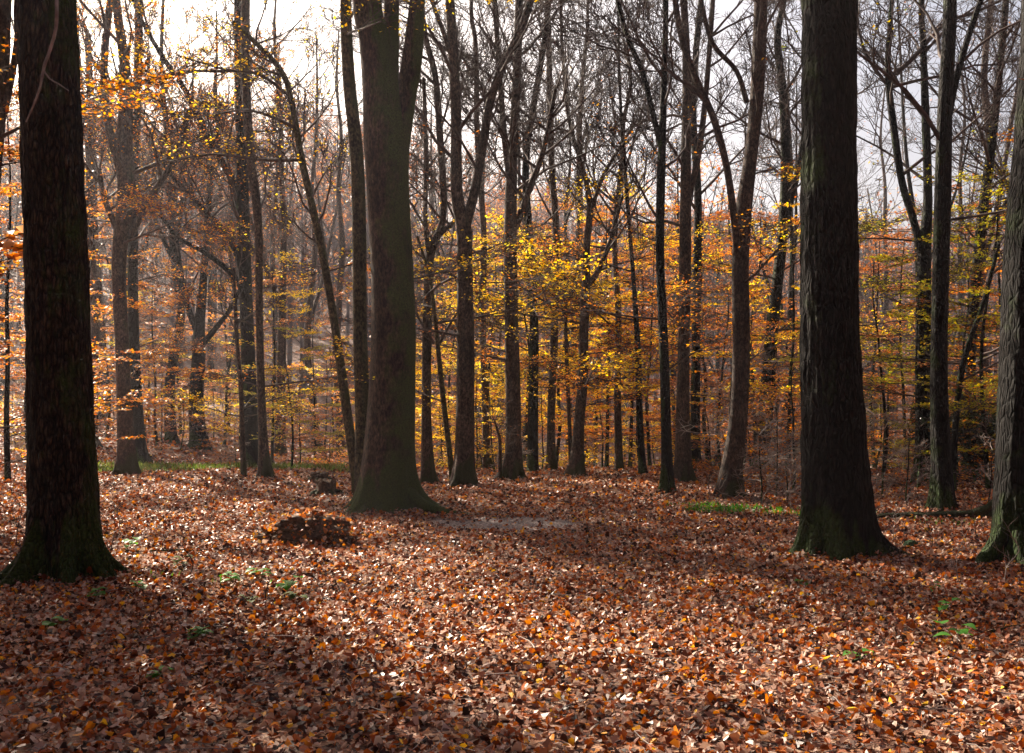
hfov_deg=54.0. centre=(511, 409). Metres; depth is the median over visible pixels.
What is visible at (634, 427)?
sapling
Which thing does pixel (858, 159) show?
beech tree
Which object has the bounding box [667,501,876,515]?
ground cover
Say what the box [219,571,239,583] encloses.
seedling
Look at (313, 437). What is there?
bare sapling
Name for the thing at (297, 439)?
sapling
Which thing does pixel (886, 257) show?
young beech
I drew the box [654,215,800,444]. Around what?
young beech
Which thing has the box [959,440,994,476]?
sapling
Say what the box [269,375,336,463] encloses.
sapling
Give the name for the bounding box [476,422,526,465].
bare sapling
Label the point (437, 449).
sapling
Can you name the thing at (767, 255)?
beech tree
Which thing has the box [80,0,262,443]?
beech tree
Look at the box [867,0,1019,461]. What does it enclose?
beech tree
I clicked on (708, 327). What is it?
young beech
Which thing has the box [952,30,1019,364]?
beech tree
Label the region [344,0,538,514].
beech tree
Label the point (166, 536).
bare seedling
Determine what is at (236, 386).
sapling
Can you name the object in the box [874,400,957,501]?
bare sapling
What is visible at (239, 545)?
bare seedling
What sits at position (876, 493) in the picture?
bare seedling
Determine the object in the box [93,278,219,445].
young beech
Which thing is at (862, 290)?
beech tree
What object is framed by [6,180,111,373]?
beech tree
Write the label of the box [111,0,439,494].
beech tree
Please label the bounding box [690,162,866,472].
young beech
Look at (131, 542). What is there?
seedling
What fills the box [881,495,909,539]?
bare seedling
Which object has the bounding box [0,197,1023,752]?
ground
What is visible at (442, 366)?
young beech
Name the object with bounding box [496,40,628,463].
beech tree
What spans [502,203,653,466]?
young beech
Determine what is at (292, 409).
beech tree
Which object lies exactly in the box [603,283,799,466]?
young beech
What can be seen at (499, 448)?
sapling
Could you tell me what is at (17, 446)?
bare sapling
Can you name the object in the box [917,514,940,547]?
bare seedling
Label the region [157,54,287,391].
beech tree
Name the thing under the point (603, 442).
sapling
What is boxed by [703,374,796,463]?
sapling
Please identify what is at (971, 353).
sapling
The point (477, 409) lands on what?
beech tree
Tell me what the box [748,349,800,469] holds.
bare sapling
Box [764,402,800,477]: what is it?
sapling
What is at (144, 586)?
seedling
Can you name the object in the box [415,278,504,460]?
young beech
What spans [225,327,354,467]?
young beech
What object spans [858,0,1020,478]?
beech tree
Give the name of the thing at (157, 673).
seedling
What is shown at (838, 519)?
beech tree
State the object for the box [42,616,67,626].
seedling
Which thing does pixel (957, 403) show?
beech tree
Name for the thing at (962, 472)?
sapling
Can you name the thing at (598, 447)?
sapling
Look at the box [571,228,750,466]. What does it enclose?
young beech
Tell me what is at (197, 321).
beech tree
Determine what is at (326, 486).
tree stump
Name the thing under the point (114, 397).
sapling
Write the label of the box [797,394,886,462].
sapling
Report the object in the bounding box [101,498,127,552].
bare seedling
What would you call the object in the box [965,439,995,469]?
sapling
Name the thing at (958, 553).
bare seedling
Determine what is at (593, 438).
sapling
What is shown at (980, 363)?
young beech
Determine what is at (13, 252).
beech tree
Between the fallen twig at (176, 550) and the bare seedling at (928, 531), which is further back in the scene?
the bare seedling at (928, 531)
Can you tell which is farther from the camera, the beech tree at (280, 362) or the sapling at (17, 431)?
the beech tree at (280, 362)
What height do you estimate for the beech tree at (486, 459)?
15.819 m
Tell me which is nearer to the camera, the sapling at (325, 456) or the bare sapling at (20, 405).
the sapling at (325, 456)
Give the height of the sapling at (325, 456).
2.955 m
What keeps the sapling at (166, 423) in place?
on the ground at (490, 523)
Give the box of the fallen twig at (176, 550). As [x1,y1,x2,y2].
[150,547,208,551]
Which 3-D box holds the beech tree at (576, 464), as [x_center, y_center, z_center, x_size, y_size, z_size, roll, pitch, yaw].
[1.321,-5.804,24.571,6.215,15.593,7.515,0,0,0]
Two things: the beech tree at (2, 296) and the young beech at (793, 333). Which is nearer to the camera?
the young beech at (793, 333)
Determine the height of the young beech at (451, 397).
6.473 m
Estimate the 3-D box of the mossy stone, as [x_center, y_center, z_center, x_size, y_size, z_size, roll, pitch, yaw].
[4.576,1.553,11.536,0.180,0.127,0.156,0,0,0]
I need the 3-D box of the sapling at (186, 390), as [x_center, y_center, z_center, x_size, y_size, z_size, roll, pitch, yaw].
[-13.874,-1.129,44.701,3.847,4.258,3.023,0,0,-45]
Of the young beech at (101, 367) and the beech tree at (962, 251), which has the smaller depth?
the young beech at (101, 367)
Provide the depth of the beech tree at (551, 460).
26.92 m
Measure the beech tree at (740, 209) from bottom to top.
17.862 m
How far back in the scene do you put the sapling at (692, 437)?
26.08 m
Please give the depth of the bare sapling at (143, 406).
36.42 m
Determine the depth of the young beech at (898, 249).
29.42 m
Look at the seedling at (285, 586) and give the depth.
8.79 m
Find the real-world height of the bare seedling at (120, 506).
0.713 m
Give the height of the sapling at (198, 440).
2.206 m
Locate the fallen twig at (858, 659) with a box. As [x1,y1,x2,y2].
[852,653,867,662]
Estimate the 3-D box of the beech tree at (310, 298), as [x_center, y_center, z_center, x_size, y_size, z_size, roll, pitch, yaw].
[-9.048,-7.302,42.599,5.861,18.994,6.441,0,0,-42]
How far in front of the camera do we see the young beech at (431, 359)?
30.32 m
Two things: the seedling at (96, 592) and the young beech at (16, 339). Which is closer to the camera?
the seedling at (96, 592)
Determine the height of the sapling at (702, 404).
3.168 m
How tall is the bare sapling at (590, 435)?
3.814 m
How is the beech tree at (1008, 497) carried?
on the ground at (490, 523)
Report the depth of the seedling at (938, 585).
8.82 m
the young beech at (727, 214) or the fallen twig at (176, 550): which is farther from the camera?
the young beech at (727, 214)
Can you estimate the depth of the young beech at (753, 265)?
38.18 m
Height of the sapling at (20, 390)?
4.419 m
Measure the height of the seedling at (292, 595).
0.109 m
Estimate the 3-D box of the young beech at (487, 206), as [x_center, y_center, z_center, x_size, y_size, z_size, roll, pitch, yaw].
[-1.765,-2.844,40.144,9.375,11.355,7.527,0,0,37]
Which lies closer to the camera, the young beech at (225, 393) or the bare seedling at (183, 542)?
the bare seedling at (183, 542)
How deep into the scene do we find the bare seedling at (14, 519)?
11.31 m
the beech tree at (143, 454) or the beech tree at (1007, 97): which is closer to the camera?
the beech tree at (143, 454)
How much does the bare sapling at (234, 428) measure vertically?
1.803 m
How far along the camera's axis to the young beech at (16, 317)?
26.26 m
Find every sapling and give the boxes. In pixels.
[0,345,23,429]
[0,350,116,464]
[0,379,25,436]
[0,382,23,451]
[0,395,22,443]
[0,401,24,450]
[0,409,26,476]
[10,407,25,456]
[11,365,104,403]
[97,360,115,426]
[98,364,150,429]
[99,362,115,426]
[100,342,186,437]
[101,335,186,433]
[103,367,178,435]
[114,355,188,451]
[147,393,227,450]
[148,396,188,437]
[156,342,235,423]
[174,367,238,445]
[178,352,238,440]
[184,319,326,464]
[188,335,268,434]
[203,392,238,435]
[204,350,288,449]
[208,411,257,467]
[266,384,326,451]
[267,383,309,440]
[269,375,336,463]
[276,348,354,460]
[294,376,354,463]
[295,414,335,454]
[299,416,345,463]
[304,360,368,463]
[328,426,354,463]
[415,382,481,466]
[415,399,480,467]
[415,412,453,465]
[415,417,440,466]
[419,366,505,469]
[434,423,481,463]
[443,366,547,471]
[443,415,505,466]
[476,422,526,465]
[478,394,525,478]
[480,430,535,475]
[492,396,563,465]
[494,402,567,459]
[496,374,588,469]
[538,396,572,466]
[541,428,591,465]
[542,465,558,483]
[544,381,613,466]
[559,370,634,466]
[560,416,612,463]
[564,367,659,466]
[571,391,659,466]
[585,401,656,466]
[586,383,674,465]
[603,382,660,466]
[603,406,672,465]
[636,387,716,464]
[644,364,727,465]
[650,370,764,463]
[659,369,762,467]
[671,318,800,491]
[672,356,792,478]
[690,359,798,470]
[697,415,800,506]
[700,398,717,464]
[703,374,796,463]
[710,327,800,464]
[712,334,877,493]
[712,383,800,495]
[737,434,800,504]
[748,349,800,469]
[752,392,800,463]
[758,385,876,475]
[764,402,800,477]
[767,422,877,488]
[782,337,909,486]
[785,393,912,459]
[792,388,903,457]
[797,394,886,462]
[860,290,997,488]
[862,326,914,466]
[864,385,914,470]
[867,408,921,498]
[867,427,889,483]
[868,402,913,466]
[869,387,914,468]
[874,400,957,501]
[901,387,996,482]
[905,323,999,483]
[958,417,994,509]
[959,349,997,463]
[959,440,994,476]
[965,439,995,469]
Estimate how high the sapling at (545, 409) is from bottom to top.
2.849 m
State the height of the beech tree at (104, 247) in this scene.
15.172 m
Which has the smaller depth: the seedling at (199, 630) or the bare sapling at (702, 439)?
the seedling at (199, 630)
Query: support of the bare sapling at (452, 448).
on the ground at (490, 523)
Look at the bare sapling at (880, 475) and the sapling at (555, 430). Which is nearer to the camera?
the bare sapling at (880, 475)
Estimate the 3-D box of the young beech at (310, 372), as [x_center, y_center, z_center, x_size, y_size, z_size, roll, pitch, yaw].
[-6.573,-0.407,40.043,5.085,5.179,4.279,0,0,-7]
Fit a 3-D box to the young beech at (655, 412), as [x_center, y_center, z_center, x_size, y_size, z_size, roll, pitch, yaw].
[2.379,-2.370,30.303,7.244,8.774,5.816,0,0,16]
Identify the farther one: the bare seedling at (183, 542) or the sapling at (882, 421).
the sapling at (882, 421)
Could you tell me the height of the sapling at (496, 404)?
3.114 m
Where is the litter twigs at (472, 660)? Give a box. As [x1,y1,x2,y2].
[0,486,1023,752]
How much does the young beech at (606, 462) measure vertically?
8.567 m
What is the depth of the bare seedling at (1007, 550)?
9.07 m
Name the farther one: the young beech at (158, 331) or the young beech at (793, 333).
the young beech at (158, 331)
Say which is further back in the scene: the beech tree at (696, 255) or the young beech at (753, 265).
the young beech at (753, 265)
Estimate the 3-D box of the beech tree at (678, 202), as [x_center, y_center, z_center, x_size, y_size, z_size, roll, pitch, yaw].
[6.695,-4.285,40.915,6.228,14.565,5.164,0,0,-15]
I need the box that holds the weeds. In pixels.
[132,516,982,585]
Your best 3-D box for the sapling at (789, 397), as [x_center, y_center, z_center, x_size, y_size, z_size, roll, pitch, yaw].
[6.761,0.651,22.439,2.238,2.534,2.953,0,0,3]
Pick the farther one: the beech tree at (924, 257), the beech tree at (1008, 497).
the beech tree at (924, 257)
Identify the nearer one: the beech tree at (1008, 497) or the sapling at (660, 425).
the beech tree at (1008, 497)
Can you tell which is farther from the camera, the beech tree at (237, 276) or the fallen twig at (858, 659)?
the beech tree at (237, 276)
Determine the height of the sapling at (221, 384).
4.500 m
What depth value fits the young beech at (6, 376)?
21.92 m
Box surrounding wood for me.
[0,78,1023,322]
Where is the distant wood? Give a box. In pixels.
[0,67,1009,466]
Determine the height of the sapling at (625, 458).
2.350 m
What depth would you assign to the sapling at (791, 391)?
19.80 m
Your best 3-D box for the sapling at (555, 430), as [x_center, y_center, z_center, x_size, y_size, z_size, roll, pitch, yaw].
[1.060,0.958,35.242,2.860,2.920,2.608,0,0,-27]
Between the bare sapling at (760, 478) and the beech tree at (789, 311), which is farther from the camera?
the beech tree at (789, 311)
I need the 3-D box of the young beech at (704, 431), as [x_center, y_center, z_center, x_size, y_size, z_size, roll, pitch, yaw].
[4.519,-2.664,28.732,7.670,9.290,6.159,0,0,18]
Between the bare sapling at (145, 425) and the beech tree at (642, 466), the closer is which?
the beech tree at (642, 466)
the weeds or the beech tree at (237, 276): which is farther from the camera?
the beech tree at (237, 276)
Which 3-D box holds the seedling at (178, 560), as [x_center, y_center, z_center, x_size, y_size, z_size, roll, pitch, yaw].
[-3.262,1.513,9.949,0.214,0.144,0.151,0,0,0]
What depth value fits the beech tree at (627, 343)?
25.09 m
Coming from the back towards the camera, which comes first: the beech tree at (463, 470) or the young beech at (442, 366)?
the young beech at (442, 366)
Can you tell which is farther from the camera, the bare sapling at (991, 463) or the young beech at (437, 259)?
the young beech at (437, 259)
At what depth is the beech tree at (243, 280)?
26.84 m
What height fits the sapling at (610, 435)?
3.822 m
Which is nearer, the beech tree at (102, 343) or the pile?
the pile
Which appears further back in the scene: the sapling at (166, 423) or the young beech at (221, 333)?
the young beech at (221, 333)
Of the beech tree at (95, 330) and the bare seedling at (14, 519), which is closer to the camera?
the bare seedling at (14, 519)
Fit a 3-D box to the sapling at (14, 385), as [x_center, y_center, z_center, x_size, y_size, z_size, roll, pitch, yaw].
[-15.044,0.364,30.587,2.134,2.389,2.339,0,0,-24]
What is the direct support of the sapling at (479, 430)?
on the ground at (490, 523)
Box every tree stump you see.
[304,470,337,481]
[309,478,343,495]
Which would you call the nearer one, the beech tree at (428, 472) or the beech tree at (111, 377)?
the beech tree at (428, 472)
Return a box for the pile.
[233,504,377,546]
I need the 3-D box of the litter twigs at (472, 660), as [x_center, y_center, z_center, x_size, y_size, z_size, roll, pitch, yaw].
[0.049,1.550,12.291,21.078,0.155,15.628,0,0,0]
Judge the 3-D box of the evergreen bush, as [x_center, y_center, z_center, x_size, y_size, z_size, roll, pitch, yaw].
[9.833,0.543,21.256,2.724,1.806,2.174,0,0,-37]
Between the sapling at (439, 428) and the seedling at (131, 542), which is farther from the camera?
the sapling at (439, 428)
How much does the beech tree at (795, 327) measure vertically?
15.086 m
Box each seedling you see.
[0,477,24,544]
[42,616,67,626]
[86,587,106,600]
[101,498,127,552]
[103,481,142,532]
[123,537,140,552]
[130,580,147,589]
[145,666,172,677]
[157,525,175,547]
[163,515,198,576]
[172,554,192,565]
[187,626,213,639]
[197,501,219,539]
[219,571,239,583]
[237,533,249,561]
[237,594,259,602]
[246,567,271,577]
[275,575,302,591]
[282,591,307,600]
[544,465,566,490]
[765,448,800,507]
[842,648,872,658]
[873,474,884,515]
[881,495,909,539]
[889,529,911,565]
[896,491,935,520]
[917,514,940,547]
[930,581,940,590]
[933,620,975,649]
[937,597,961,616]
[941,525,973,580]
[948,475,992,534]
[991,517,1022,581]
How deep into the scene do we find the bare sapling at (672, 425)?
32.16 m
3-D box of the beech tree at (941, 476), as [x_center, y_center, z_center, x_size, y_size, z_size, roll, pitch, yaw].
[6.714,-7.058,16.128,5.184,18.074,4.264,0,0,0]
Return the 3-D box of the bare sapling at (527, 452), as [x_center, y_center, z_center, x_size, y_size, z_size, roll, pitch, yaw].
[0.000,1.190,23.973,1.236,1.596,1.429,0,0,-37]
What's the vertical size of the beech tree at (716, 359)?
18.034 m
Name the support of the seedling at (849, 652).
on the ground at (490, 523)
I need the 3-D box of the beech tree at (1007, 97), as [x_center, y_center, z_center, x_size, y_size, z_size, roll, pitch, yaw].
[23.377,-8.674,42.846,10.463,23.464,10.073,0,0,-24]
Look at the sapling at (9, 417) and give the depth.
33.19 m
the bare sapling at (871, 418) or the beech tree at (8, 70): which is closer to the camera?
the beech tree at (8, 70)
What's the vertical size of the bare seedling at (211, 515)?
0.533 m
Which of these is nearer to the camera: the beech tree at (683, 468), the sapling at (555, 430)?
the beech tree at (683, 468)
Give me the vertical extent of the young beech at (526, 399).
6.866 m
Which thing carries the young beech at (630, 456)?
on the ground at (490, 523)
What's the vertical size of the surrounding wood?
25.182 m
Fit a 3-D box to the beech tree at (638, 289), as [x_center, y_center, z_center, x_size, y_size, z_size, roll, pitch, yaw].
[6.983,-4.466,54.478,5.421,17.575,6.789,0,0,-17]
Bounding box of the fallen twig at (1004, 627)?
[990,623,1019,632]
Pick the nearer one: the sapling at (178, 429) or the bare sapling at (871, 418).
the bare sapling at (871, 418)
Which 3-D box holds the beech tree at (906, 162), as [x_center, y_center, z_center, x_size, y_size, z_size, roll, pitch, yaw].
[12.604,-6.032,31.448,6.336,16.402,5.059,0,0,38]
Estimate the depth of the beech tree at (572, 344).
37.15 m
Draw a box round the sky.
[2,0,1020,338]
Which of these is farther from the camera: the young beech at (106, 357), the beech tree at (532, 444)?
the young beech at (106, 357)
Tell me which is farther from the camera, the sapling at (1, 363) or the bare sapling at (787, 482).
the sapling at (1, 363)
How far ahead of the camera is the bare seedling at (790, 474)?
15.54 m
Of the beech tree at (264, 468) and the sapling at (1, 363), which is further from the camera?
the sapling at (1, 363)
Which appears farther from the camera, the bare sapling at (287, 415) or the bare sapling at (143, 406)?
the bare sapling at (287, 415)
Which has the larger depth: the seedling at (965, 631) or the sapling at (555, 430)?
the sapling at (555, 430)
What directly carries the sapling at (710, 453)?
on the ground at (490, 523)
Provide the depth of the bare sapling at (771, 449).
18.57 m
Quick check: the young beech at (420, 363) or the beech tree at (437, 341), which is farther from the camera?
the young beech at (420, 363)
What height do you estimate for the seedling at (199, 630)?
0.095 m
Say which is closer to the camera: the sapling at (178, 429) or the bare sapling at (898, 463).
the bare sapling at (898, 463)
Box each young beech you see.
[0,83,184,464]
[0,88,151,448]
[0,117,152,480]
[0,206,184,432]
[0,240,114,415]
[11,264,233,435]
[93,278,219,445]
[112,259,238,434]
[141,233,307,444]
[163,213,322,431]
[192,247,323,464]
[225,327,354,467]
[266,292,353,461]
[286,336,354,456]
[337,216,505,447]
[415,208,543,436]
[415,262,592,446]
[415,272,487,466]
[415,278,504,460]
[416,193,572,460]
[439,234,610,468]
[475,191,706,465]
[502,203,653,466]
[520,180,712,466]
[521,186,673,466]
[556,149,797,465]
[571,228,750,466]
[590,179,800,454]
[591,203,780,452]
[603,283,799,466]
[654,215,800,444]
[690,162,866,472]
[700,196,913,465]
[700,253,800,442]
[768,252,994,477]
[778,266,915,438]
[796,227,960,466]
[859,215,997,470]
[863,175,1001,429]
[863,260,999,481]
[873,178,1007,489]
[875,163,1009,416]
[948,127,1013,416]
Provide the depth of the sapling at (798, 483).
20.22 m
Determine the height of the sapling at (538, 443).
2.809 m
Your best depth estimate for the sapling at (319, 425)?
36.24 m
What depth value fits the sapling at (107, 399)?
37.99 m
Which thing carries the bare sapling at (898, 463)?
on the ground at (490, 523)
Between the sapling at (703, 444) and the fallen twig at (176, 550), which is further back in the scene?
the sapling at (703, 444)
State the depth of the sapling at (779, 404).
29.75 m
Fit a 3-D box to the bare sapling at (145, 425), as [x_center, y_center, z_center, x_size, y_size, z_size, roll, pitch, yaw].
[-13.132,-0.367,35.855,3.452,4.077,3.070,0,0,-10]
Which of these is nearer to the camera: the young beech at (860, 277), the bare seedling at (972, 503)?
the bare seedling at (972, 503)
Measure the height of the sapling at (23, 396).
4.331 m
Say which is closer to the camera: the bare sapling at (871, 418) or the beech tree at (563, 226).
the bare sapling at (871, 418)
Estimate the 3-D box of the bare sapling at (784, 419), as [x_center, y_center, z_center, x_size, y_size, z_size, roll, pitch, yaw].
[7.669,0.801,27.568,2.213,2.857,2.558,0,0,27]
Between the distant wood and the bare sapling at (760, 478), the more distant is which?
the distant wood
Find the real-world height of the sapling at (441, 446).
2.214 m
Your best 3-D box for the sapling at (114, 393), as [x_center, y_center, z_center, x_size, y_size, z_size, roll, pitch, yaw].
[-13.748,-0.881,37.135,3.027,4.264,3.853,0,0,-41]
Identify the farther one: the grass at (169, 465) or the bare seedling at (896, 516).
the grass at (169, 465)
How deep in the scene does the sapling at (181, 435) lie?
38.17 m
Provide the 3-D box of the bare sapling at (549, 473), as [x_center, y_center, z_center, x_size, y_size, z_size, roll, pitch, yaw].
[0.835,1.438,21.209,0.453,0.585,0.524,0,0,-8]
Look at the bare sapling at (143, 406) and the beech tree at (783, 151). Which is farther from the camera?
the bare sapling at (143, 406)
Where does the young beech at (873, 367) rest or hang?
on the ground at (490, 523)
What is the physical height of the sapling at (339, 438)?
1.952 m
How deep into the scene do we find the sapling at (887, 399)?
28.01 m
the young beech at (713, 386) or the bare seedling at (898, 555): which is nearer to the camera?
the bare seedling at (898, 555)
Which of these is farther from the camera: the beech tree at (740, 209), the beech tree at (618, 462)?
the beech tree at (618, 462)
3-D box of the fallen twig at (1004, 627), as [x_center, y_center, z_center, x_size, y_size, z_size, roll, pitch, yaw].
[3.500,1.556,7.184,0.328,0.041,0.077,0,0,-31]
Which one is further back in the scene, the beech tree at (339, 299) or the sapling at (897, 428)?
the beech tree at (339, 299)
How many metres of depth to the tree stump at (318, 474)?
22.30 m
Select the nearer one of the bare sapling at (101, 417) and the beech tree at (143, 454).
the beech tree at (143, 454)
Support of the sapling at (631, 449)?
on the ground at (490, 523)
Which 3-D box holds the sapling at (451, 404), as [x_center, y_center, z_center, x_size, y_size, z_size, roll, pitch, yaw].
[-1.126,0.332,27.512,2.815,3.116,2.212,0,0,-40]
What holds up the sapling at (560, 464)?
on the ground at (490, 523)
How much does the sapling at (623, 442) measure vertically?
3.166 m
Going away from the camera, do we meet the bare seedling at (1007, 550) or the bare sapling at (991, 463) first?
the bare seedling at (1007, 550)
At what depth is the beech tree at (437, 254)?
48.99 m
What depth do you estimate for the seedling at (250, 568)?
9.46 m
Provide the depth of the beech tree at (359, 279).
16.30 m
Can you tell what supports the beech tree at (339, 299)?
on the ground at (490, 523)
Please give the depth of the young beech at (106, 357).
35.92 m
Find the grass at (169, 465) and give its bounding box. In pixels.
[98,460,349,472]
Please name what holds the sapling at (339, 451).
on the ground at (490, 523)
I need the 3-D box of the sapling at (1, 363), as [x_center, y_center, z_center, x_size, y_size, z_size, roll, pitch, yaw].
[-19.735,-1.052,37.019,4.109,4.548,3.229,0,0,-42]
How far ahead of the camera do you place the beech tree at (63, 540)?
9.07 m
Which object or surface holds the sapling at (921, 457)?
on the ground at (490, 523)
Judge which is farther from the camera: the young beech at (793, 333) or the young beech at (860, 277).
the young beech at (860, 277)
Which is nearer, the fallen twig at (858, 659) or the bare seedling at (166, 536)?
the fallen twig at (858, 659)
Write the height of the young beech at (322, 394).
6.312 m
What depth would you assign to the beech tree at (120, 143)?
25.04 m
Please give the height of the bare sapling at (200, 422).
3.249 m
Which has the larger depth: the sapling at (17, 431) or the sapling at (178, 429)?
the sapling at (178, 429)
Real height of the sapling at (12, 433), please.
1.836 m
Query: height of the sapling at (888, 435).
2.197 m
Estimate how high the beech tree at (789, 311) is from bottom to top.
16.192 m
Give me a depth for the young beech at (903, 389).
26.98 m
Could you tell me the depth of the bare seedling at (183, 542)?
9.36 m
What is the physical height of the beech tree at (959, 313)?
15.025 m
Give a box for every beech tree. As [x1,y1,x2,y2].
[0,0,132,589]
[0,0,183,271]
[0,109,24,382]
[0,121,25,399]
[2,0,187,447]
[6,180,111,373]
[11,0,220,463]
[11,4,154,424]
[20,0,306,474]
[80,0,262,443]
[84,33,186,386]
[97,103,201,382]
[101,0,313,451]
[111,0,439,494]
[131,0,369,478]
[132,0,345,466]
[155,221,328,475]
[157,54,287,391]
[170,40,322,424]
[186,120,303,402]
[191,0,339,454]
[252,9,363,453]
[252,16,364,458]
[317,0,617,487]
[318,0,552,483]
[319,0,461,494]
[319,95,501,465]
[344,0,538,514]
[368,201,588,479]
[399,0,657,480]
[410,76,542,465]
[412,0,557,468]
[415,191,502,446]
[441,0,707,476]
[448,1,605,471]
[451,0,622,463]
[453,0,625,470]
[474,0,690,469]
[474,224,677,462]
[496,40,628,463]
[504,2,656,466]
[519,0,704,473]
[525,0,734,493]
[540,0,801,482]
[582,0,881,498]
[584,0,801,470]
[593,168,703,444]
[609,127,739,434]
[667,160,763,464]
[677,82,799,447]
[679,0,951,468]
[702,19,863,464]
[750,214,862,452]
[764,76,922,465]
[776,122,913,392]
[778,0,1020,510]
[783,0,1020,482]
[788,0,910,560]
[857,0,1019,460]
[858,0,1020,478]
[860,187,1007,489]
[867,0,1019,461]
[880,197,997,417]
[908,39,1016,457]
[951,4,1019,280]
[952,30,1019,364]
[975,0,1023,567]
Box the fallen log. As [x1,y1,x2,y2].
[877,500,991,518]
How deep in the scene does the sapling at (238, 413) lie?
36.32 m
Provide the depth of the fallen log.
14.60 m
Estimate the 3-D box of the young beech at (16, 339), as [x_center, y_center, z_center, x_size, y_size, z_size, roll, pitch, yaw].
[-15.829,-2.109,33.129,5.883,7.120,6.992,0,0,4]
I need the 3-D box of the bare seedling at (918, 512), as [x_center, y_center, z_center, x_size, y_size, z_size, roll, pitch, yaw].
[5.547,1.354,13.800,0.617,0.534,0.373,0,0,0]
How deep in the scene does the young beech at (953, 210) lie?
26.19 m
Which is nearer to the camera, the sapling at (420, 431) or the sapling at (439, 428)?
the sapling at (439, 428)
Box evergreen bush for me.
[908,394,995,477]
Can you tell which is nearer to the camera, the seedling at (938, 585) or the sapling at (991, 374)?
the seedling at (938, 585)
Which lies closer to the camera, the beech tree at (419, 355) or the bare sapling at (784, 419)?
the bare sapling at (784, 419)
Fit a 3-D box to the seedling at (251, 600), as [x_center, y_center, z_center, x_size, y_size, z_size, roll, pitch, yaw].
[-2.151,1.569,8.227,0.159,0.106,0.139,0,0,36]
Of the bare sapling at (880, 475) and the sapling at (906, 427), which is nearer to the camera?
the bare sapling at (880, 475)
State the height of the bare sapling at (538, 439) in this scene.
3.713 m
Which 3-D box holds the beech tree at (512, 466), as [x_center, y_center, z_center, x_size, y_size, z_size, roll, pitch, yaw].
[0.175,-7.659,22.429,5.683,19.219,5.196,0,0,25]
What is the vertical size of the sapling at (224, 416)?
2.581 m
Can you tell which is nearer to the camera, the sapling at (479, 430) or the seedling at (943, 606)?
the seedling at (943, 606)
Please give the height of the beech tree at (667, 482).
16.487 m
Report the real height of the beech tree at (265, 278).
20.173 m
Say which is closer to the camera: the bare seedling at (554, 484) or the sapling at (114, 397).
the bare seedling at (554, 484)
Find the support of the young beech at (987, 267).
on the ground at (490, 523)
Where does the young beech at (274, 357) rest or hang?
on the ground at (490, 523)
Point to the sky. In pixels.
(722, 6)
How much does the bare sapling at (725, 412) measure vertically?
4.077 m
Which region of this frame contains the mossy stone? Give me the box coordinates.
[903,539,918,547]
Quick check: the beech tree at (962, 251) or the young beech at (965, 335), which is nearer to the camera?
the young beech at (965, 335)
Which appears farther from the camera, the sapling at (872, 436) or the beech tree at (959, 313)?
the beech tree at (959, 313)
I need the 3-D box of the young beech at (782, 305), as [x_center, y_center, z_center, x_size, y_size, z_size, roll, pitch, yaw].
[8.465,-2.552,29.840,7.670,9.290,6.159,0,0,-45]
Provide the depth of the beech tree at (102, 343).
41.89 m
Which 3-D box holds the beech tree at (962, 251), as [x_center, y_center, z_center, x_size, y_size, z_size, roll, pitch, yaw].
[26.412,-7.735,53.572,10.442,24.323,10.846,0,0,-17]
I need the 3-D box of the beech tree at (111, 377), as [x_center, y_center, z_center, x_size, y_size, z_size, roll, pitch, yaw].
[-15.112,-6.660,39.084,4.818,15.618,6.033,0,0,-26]
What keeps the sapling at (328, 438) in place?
on the ground at (490, 523)

